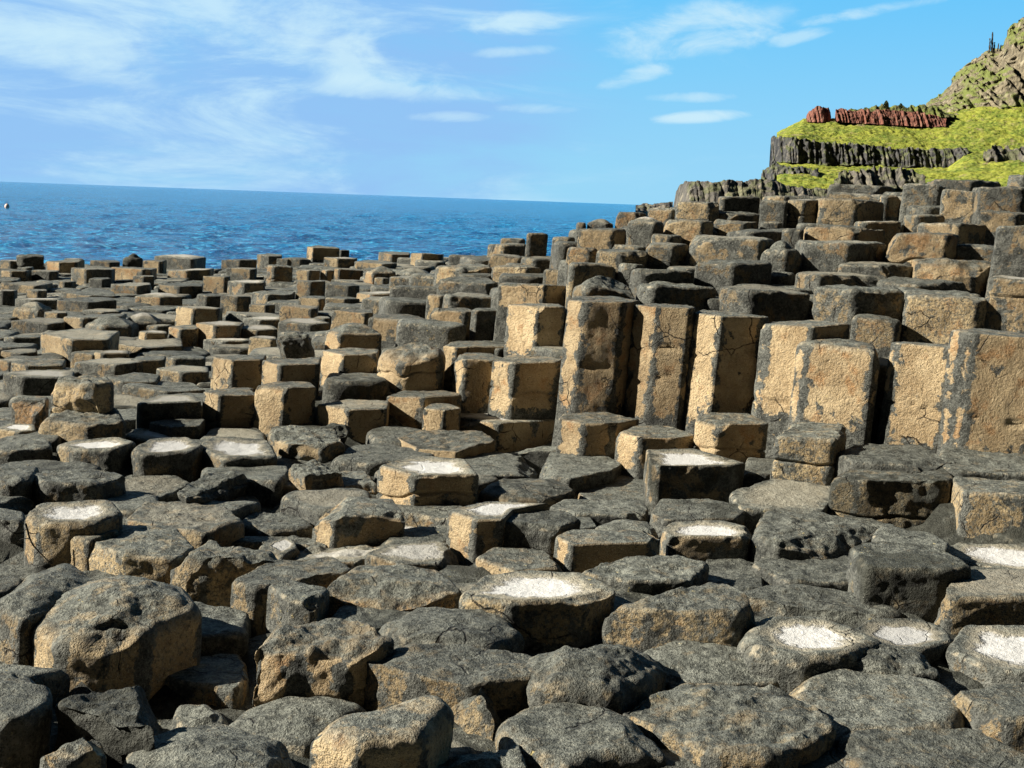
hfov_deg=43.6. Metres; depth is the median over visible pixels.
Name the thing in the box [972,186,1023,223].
basalt column
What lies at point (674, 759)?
basalt column
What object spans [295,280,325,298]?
basalt column
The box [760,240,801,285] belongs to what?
basalt column
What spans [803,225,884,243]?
basalt column
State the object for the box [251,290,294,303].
basalt column
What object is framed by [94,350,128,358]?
basalt column
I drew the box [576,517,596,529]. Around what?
basalt column
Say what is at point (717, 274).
basalt column
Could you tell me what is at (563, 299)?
basalt column
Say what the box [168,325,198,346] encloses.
basalt column
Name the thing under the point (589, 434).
basalt column
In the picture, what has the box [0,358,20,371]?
basalt column
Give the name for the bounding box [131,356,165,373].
basalt column
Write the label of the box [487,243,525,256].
basalt column
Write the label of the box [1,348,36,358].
basalt column
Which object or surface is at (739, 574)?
basalt column
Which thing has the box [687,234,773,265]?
basalt column
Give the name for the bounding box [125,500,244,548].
basalt column
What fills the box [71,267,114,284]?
basalt column
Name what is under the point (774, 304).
basalt column
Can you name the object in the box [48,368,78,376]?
basalt column
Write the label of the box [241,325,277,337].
basalt column
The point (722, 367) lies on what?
basalt column
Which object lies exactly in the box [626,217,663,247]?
basalt column
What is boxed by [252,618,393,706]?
basalt column
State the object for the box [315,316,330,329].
basalt column
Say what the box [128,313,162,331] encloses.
basalt column
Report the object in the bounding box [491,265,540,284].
basalt column
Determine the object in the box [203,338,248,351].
basalt column
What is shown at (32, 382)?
basalt column
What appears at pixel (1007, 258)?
basalt column
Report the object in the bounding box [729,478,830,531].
basalt column
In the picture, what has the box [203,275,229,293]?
basalt column
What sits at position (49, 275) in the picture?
basalt column
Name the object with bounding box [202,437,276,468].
basalt column
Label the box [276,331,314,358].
basalt column
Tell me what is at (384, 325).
basalt column
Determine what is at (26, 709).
basalt column
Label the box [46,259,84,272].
basalt column
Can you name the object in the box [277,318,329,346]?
basalt column
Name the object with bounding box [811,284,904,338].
basalt column
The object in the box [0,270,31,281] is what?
basalt column
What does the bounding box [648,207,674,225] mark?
basalt column
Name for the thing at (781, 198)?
basalt column
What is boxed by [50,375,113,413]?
basalt column
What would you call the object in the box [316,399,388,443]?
basalt column
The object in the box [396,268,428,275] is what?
basalt column
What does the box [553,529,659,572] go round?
basalt column
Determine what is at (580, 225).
basalt column
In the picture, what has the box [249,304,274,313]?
basalt column
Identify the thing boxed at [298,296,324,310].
basalt column
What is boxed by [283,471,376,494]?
basalt column
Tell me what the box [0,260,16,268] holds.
basalt column
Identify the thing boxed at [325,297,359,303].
basalt column
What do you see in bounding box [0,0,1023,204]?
sky
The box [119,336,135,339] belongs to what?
basalt column
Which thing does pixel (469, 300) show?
basalt column
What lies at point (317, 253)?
basalt column
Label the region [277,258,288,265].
basalt column
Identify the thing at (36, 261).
basalt column
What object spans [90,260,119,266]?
basalt column
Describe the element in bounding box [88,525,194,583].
basalt column
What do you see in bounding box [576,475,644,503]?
basalt column
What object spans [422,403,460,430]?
basalt column
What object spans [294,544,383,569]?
basalt column
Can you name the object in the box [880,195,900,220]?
basalt column
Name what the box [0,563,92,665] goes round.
basalt column
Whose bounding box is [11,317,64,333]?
basalt column
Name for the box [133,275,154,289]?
basalt column
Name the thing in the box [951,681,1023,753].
basalt column
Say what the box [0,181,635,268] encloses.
sea
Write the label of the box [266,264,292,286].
basalt column
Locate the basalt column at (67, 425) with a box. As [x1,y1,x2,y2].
[38,408,126,443]
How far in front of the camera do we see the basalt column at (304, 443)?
6.81 m
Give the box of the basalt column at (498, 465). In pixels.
[465,451,536,479]
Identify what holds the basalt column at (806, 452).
on the bedrock ground
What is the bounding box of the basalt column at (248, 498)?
[232,494,260,504]
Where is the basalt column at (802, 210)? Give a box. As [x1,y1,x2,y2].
[786,199,817,227]
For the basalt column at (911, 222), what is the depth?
9.73 m
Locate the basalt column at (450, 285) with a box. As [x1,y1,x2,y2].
[437,277,497,294]
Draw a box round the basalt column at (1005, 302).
[984,275,1023,332]
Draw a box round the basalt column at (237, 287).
[227,280,264,294]
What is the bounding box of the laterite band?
[835,108,946,126]
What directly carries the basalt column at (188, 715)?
on the bedrock ground
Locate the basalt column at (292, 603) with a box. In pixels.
[266,580,329,633]
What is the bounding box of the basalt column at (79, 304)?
[57,297,116,311]
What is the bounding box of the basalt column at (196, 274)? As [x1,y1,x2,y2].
[167,268,213,280]
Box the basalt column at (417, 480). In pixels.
[376,455,478,506]
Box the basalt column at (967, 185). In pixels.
[927,179,1000,190]
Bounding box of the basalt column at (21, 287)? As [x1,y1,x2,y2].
[0,282,52,292]
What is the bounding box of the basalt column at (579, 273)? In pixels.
[565,262,615,306]
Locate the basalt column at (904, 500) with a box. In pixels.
[828,467,952,528]
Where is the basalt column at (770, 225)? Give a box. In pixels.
[760,221,781,228]
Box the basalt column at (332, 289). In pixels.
[325,282,359,296]
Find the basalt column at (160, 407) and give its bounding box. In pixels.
[136,394,200,428]
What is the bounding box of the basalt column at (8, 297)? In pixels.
[0,290,17,305]
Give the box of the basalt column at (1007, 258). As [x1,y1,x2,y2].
[985,225,1023,297]
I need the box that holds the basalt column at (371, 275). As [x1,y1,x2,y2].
[363,266,395,283]
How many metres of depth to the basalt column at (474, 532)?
5.11 m
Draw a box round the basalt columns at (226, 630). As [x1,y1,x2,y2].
[0,192,1023,758]
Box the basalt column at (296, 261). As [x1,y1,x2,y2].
[283,257,309,266]
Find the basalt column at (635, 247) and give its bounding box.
[612,244,645,250]
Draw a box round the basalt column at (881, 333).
[850,314,901,356]
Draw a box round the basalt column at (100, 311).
[82,308,119,314]
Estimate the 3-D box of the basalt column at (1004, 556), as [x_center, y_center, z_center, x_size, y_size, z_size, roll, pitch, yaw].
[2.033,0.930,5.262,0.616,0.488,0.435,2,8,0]
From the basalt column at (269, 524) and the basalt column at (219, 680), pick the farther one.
the basalt column at (269, 524)
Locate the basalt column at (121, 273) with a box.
[111,267,156,279]
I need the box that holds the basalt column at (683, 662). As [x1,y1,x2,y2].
[643,640,778,690]
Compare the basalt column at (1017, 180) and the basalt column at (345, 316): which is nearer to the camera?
the basalt column at (345, 316)
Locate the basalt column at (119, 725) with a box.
[53,686,160,767]
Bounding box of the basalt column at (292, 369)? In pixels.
[261,357,320,395]
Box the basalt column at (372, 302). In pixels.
[362,296,380,313]
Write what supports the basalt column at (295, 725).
on the bedrock ground
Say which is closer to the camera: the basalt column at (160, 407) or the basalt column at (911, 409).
the basalt column at (911, 409)
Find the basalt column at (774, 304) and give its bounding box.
[719,284,809,322]
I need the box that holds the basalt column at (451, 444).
[398,430,496,458]
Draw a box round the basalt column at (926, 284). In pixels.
[876,276,966,290]
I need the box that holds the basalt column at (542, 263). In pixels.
[521,256,550,272]
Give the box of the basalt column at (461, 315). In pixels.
[429,308,471,340]
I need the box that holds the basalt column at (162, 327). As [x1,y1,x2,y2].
[147,324,171,334]
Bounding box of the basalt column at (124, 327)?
[85,316,138,336]
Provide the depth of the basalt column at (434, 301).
9.45 m
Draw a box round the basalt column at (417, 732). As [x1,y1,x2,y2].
[309,695,453,767]
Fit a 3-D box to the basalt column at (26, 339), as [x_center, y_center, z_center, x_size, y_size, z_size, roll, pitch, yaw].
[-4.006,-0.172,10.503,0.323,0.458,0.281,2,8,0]
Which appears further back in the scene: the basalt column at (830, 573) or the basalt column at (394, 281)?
the basalt column at (394, 281)
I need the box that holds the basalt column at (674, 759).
[655,749,700,767]
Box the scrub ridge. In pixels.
[843,104,953,117]
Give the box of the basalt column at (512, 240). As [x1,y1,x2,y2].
[500,238,525,243]
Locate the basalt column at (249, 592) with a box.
[230,556,350,637]
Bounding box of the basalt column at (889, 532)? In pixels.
[871,523,949,553]
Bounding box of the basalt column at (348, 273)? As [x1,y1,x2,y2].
[334,268,362,279]
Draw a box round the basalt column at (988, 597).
[934,569,1023,634]
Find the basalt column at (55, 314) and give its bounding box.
[44,311,66,317]
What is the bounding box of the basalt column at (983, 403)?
[936,328,1023,455]
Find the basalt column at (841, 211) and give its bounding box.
[815,197,883,225]
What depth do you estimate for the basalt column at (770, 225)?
9.85 m
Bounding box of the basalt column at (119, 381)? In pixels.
[108,372,160,393]
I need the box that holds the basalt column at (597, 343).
[552,296,639,445]
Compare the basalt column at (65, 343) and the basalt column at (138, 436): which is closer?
the basalt column at (138, 436)
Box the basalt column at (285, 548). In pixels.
[259,537,299,559]
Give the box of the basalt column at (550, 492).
[478,478,576,506]
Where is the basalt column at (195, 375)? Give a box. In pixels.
[156,365,208,384]
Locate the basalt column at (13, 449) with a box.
[0,437,52,464]
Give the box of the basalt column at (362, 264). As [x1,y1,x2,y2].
[354,260,396,269]
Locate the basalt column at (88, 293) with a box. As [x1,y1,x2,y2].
[61,290,115,297]
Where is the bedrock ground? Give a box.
[0,327,1023,767]
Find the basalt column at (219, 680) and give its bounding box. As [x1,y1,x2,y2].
[165,654,248,708]
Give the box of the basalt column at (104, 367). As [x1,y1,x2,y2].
[74,358,142,376]
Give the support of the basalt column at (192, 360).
on the bedrock ground
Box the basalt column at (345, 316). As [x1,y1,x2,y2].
[331,309,372,328]
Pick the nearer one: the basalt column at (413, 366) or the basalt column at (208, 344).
the basalt column at (413, 366)
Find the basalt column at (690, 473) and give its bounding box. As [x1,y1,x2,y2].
[643,448,744,512]
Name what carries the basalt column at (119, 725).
on the bedrock ground
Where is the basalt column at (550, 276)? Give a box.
[543,268,557,284]
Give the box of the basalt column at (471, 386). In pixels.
[452,353,501,412]
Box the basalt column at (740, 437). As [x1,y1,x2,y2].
[693,412,768,462]
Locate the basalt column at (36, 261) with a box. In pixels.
[16,254,43,269]
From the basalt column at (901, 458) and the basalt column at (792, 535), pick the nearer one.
the basalt column at (792, 535)
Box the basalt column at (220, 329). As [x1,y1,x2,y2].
[196,321,243,348]
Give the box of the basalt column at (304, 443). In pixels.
[269,425,344,462]
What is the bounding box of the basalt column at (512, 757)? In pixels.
[438,744,527,767]
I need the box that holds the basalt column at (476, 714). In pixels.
[451,688,502,740]
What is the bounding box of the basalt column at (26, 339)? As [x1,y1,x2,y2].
[4,335,40,348]
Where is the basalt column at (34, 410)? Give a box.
[11,396,48,430]
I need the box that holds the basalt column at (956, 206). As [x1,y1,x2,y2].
[939,189,975,223]
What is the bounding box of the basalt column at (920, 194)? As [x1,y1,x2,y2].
[899,183,945,221]
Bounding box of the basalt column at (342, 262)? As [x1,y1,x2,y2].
[323,257,356,267]
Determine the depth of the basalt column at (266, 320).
11.46 m
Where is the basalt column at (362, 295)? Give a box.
[356,291,389,300]
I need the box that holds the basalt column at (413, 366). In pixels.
[377,342,445,392]
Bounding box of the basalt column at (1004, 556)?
[950,542,1023,569]
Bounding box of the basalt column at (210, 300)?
[196,293,222,307]
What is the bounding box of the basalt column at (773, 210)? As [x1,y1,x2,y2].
[758,200,787,228]
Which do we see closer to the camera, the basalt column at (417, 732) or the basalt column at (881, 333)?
the basalt column at (417, 732)
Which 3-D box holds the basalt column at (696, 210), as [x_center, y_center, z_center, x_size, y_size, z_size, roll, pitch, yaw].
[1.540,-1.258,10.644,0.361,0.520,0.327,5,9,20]
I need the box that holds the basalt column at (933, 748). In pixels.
[835,728,1023,767]
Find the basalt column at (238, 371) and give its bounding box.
[210,355,265,390]
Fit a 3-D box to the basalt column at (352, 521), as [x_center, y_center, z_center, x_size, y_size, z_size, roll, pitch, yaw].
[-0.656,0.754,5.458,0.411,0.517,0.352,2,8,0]
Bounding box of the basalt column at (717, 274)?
[694,259,771,295]
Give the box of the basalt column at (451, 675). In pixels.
[363,643,531,711]
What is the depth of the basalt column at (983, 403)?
6.45 m
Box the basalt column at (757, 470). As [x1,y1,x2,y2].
[742,457,774,487]
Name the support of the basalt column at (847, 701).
on the bedrock ground
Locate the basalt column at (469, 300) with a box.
[442,292,490,309]
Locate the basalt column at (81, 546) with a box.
[69,529,118,571]
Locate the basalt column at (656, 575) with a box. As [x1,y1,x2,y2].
[582,555,708,595]
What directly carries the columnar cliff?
on the headland hill
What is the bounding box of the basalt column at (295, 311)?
[279,305,317,321]
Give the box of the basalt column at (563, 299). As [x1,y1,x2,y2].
[560,290,565,306]
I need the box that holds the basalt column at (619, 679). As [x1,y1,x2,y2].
[520,644,666,714]
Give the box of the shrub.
[883,100,888,108]
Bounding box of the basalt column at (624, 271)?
[617,263,643,286]
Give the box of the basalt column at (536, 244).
[525,233,547,256]
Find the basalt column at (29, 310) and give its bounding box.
[12,302,51,319]
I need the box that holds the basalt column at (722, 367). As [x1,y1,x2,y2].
[682,309,768,447]
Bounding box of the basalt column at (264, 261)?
[257,253,281,268]
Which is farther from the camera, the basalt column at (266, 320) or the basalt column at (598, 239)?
the basalt column at (266, 320)
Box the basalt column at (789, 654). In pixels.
[737,616,881,694]
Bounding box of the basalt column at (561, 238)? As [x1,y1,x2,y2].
[549,236,574,268]
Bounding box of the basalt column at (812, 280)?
[795,271,880,293]
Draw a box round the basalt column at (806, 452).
[770,422,846,485]
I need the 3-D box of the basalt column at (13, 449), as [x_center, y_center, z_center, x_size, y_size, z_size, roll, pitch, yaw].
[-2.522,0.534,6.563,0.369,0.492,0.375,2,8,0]
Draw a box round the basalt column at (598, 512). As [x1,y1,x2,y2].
[550,498,648,526]
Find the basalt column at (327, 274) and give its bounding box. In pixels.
[320,269,333,281]
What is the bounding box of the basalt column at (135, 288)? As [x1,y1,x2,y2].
[111,282,150,293]
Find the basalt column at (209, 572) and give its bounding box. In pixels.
[170,540,277,606]
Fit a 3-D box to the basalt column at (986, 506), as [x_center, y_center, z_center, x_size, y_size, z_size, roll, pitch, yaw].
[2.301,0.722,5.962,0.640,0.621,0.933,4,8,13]
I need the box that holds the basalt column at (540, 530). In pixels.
[503,510,580,559]
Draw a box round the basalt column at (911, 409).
[875,341,947,452]
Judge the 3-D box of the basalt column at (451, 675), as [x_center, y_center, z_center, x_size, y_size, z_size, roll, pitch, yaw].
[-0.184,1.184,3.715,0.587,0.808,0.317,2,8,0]
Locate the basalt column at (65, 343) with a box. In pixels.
[40,328,119,367]
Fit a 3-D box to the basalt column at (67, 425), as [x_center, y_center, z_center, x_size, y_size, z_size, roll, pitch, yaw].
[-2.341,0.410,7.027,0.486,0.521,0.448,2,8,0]
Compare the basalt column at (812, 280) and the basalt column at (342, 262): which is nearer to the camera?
the basalt column at (812, 280)
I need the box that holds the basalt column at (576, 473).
[539,450,621,494]
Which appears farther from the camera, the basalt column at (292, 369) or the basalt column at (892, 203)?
the basalt column at (892, 203)
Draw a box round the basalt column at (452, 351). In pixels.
[442,341,503,391]
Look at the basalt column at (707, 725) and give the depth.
3.38 m
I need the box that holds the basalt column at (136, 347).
[118,338,182,357]
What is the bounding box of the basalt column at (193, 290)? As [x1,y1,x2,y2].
[158,283,202,298]
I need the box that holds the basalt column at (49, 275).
[32,270,58,280]
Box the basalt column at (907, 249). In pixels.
[884,231,958,265]
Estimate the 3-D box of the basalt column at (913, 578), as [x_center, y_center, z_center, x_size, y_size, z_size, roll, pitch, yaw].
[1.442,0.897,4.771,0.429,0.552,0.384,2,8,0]
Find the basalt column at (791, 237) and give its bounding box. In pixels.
[781,228,803,248]
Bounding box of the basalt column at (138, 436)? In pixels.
[126,428,170,445]
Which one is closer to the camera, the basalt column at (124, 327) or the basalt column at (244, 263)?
the basalt column at (124, 327)
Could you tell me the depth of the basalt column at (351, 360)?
8.22 m
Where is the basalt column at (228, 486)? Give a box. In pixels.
[177,470,248,504]
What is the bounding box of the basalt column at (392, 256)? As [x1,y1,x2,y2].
[378,251,409,262]
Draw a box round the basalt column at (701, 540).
[659,520,752,561]
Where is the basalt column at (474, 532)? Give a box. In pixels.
[446,501,549,565]
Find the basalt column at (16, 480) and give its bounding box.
[0,464,38,500]
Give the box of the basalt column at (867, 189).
[828,184,894,194]
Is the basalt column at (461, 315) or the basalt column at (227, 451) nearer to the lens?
the basalt column at (227, 451)
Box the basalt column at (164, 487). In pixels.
[125,474,189,501]
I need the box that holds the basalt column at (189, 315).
[175,306,222,325]
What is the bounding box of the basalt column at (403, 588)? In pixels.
[327,565,461,617]
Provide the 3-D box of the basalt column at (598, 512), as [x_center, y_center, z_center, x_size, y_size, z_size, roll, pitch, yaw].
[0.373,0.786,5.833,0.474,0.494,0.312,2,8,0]
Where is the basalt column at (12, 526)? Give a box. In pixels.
[0,508,24,543]
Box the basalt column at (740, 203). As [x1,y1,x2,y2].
[718,196,759,213]
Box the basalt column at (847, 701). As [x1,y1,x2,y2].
[789,668,963,748]
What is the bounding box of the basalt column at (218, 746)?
[122,724,294,767]
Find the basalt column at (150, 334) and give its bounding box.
[139,330,167,339]
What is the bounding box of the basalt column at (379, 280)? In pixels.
[374,277,388,284]
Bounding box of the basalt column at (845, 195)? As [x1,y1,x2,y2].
[827,192,883,201]
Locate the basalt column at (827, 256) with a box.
[795,239,886,271]
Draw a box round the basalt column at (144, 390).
[122,381,204,398]
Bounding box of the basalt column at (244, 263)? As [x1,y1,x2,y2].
[221,259,256,269]
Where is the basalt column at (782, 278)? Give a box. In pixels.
[770,271,794,284]
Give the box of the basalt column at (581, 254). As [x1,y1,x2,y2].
[564,247,596,285]
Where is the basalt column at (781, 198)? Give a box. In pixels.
[762,195,789,200]
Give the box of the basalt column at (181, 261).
[154,254,205,269]
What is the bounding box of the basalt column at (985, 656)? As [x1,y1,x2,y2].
[945,625,1023,687]
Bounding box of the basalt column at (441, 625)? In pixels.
[379,607,523,652]
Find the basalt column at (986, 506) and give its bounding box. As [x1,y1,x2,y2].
[949,476,1023,537]
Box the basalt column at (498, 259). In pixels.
[488,254,521,266]
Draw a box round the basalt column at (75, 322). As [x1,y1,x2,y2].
[63,313,125,329]
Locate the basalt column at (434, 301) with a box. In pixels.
[425,294,443,318]
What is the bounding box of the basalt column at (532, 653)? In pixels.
[523,649,546,656]
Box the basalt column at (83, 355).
[70,350,102,367]
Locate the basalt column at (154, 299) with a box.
[135,293,182,305]
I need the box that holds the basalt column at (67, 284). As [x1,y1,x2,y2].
[58,280,75,288]
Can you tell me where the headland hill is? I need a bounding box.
[777,104,1023,191]
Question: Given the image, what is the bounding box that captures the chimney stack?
[991,32,993,52]
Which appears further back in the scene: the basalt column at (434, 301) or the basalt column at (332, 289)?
the basalt column at (332, 289)
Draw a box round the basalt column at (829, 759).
[798,747,846,767]
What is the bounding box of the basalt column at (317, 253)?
[306,245,339,262]
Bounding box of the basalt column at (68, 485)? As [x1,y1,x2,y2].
[33,469,126,503]
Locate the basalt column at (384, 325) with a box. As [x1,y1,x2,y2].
[368,314,424,348]
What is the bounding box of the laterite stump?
[806,106,830,122]
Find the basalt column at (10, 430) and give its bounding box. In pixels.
[0,424,35,438]
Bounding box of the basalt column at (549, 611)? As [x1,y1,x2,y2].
[459,570,615,652]
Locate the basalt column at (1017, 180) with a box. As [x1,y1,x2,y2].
[1007,174,1023,186]
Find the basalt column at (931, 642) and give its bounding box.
[856,618,951,663]
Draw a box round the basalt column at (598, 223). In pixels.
[587,219,612,228]
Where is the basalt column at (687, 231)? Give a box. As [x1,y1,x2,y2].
[663,219,713,245]
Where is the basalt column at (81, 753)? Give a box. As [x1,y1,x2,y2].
[40,738,105,767]
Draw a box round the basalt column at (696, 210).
[675,201,718,222]
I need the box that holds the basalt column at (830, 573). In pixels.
[751,555,847,591]
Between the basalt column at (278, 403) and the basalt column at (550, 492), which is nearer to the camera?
the basalt column at (550, 492)
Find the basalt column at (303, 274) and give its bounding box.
[296,269,319,279]
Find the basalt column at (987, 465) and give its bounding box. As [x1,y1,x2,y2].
[939,447,1023,480]
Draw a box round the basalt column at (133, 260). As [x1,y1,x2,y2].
[122,253,142,267]
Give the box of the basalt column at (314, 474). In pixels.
[289,459,343,489]
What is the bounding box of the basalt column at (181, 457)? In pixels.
[131,437,203,482]
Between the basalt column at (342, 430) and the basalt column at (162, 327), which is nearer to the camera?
the basalt column at (342, 430)
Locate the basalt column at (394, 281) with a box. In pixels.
[389,276,408,290]
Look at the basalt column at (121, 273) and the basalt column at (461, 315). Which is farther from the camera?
the basalt column at (121, 273)
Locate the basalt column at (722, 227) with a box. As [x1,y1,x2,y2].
[713,219,757,235]
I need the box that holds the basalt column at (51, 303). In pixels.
[15,298,62,309]
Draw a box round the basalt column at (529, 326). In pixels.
[503,303,564,356]
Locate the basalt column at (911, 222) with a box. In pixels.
[903,214,944,232]
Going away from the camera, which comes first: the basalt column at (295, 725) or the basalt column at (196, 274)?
the basalt column at (295, 725)
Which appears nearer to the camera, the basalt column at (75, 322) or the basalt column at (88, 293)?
the basalt column at (75, 322)
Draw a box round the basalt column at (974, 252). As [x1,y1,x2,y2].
[955,244,993,261]
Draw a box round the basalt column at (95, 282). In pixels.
[88,277,110,287]
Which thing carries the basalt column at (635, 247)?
on the bedrock ground
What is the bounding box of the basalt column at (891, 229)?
[854,221,900,251]
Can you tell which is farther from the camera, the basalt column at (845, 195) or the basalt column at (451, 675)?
the basalt column at (845, 195)
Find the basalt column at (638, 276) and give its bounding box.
[629,268,692,298]
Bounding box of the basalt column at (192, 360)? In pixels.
[165,355,205,366]
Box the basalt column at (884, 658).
[850,643,939,681]
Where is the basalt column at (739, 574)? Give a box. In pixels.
[706,558,763,591]
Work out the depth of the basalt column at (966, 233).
9.40 m
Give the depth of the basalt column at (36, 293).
14.02 m
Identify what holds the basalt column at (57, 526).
on the bedrock ground
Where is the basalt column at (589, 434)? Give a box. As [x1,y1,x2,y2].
[556,412,638,459]
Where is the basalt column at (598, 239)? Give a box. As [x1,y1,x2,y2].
[577,228,625,250]
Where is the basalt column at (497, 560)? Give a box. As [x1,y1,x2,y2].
[475,547,561,574]
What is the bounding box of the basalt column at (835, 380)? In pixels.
[787,338,879,448]
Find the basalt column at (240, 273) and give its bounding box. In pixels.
[226,267,256,280]
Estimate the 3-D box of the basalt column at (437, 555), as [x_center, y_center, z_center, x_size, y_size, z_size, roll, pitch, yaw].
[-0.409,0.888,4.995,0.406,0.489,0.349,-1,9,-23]
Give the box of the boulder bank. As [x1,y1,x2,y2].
[834,165,925,188]
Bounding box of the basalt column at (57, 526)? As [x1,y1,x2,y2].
[24,500,122,572]
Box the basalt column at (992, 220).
[977,210,1023,245]
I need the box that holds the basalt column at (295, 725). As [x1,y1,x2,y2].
[229,696,366,757]
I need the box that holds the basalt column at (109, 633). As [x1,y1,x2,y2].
[31,575,201,700]
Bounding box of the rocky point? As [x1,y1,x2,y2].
[673,178,828,206]
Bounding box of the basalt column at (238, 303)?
[220,295,250,314]
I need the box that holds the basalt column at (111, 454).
[56,437,135,471]
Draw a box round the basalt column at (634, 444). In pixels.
[615,425,693,479]
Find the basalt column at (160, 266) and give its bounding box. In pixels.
[143,260,166,273]
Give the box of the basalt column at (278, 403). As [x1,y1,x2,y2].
[253,381,315,434]
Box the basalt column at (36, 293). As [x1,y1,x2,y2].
[26,289,46,297]
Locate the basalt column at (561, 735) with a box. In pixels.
[495,702,665,767]
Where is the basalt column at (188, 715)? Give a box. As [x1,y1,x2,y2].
[170,704,228,729]
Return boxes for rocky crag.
[926,17,1023,114]
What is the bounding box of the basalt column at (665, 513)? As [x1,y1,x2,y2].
[649,499,745,539]
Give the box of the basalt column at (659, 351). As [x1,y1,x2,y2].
[623,303,695,429]
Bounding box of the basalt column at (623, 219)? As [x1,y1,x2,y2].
[615,212,645,227]
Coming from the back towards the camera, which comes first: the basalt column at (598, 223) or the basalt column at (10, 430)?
the basalt column at (598, 223)
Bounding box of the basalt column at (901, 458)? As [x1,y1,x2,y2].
[833,443,950,479]
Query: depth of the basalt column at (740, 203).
10.72 m
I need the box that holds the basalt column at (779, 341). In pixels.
[751,320,849,457]
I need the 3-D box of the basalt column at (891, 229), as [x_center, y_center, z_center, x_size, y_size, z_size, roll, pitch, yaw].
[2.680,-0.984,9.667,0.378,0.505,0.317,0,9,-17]
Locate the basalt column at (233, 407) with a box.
[202,387,254,433]
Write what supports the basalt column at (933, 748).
on the bedrock ground
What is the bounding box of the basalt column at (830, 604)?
[743,584,904,626]
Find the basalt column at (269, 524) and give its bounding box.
[242,512,312,538]
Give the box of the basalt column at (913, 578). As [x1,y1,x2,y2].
[846,541,970,623]
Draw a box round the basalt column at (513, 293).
[493,282,565,340]
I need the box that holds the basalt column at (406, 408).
[387,390,461,429]
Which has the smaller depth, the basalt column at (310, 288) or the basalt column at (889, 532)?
the basalt column at (889, 532)
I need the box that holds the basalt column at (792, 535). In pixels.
[750,509,877,562]
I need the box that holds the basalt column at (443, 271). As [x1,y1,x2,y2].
[434,263,490,286]
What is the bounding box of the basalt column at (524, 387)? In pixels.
[488,355,561,419]
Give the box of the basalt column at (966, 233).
[917,223,986,244]
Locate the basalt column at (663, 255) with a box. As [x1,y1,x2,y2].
[646,242,688,268]
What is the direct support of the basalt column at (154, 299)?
on the bedrock ground
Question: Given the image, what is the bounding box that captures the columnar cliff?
[769,135,968,168]
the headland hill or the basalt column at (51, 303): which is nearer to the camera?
the basalt column at (51, 303)
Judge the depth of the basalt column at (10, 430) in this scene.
6.92 m
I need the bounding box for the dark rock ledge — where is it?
[761,163,818,180]
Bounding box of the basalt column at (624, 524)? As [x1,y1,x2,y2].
[595,519,658,538]
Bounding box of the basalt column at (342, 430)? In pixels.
[318,423,349,443]
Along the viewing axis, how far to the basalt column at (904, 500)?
5.75 m
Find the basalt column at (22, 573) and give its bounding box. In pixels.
[0,564,34,580]
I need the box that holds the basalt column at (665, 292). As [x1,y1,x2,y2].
[635,281,715,312]
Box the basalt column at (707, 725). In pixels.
[623,683,836,767]
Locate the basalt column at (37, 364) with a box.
[11,358,65,371]
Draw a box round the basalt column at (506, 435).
[459,413,554,452]
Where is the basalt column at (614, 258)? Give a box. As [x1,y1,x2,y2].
[595,248,647,279]
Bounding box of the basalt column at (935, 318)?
[900,292,986,344]
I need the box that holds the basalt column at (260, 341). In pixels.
[248,335,276,353]
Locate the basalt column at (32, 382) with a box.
[3,370,74,396]
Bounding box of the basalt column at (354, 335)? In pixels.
[325,323,381,356]
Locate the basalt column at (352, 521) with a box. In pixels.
[312,496,404,548]
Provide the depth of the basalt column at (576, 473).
6.60 m
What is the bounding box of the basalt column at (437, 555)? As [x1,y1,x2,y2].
[365,540,458,570]
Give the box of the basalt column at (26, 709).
[0,671,52,767]
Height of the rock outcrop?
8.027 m
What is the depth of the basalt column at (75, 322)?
11.34 m
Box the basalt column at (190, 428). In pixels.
[149,418,204,438]
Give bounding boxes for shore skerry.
[635,202,672,216]
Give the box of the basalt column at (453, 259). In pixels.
[448,254,484,264]
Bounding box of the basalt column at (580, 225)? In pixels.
[575,222,585,240]
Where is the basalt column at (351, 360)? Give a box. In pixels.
[319,347,378,386]
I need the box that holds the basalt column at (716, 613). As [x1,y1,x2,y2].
[602,582,755,651]
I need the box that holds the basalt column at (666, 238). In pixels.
[651,234,681,242]
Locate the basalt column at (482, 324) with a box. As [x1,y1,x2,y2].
[469,308,495,340]
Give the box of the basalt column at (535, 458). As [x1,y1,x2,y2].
[507,443,555,478]
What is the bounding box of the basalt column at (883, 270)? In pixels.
[838,260,912,278]
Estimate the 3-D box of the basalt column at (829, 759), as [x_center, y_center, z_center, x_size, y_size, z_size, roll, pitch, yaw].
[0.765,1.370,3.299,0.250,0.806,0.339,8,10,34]
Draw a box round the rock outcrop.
[982,145,1023,161]
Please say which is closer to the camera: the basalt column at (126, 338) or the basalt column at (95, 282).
the basalt column at (126, 338)
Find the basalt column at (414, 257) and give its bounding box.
[410,253,443,265]
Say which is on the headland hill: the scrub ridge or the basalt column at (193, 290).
the scrub ridge
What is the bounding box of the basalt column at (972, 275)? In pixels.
[912,258,990,297]
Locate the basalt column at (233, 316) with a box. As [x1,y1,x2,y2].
[225,311,278,321]
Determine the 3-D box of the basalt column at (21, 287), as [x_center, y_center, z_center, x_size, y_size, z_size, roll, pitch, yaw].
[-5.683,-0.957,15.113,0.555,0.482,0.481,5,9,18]
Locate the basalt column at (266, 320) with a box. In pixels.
[243,316,278,328]
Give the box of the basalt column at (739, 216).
[718,211,759,228]
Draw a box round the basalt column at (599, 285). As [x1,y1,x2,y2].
[572,275,634,298]
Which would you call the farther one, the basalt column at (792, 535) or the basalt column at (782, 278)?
the basalt column at (782, 278)
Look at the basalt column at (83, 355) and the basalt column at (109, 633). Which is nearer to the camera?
the basalt column at (109, 633)

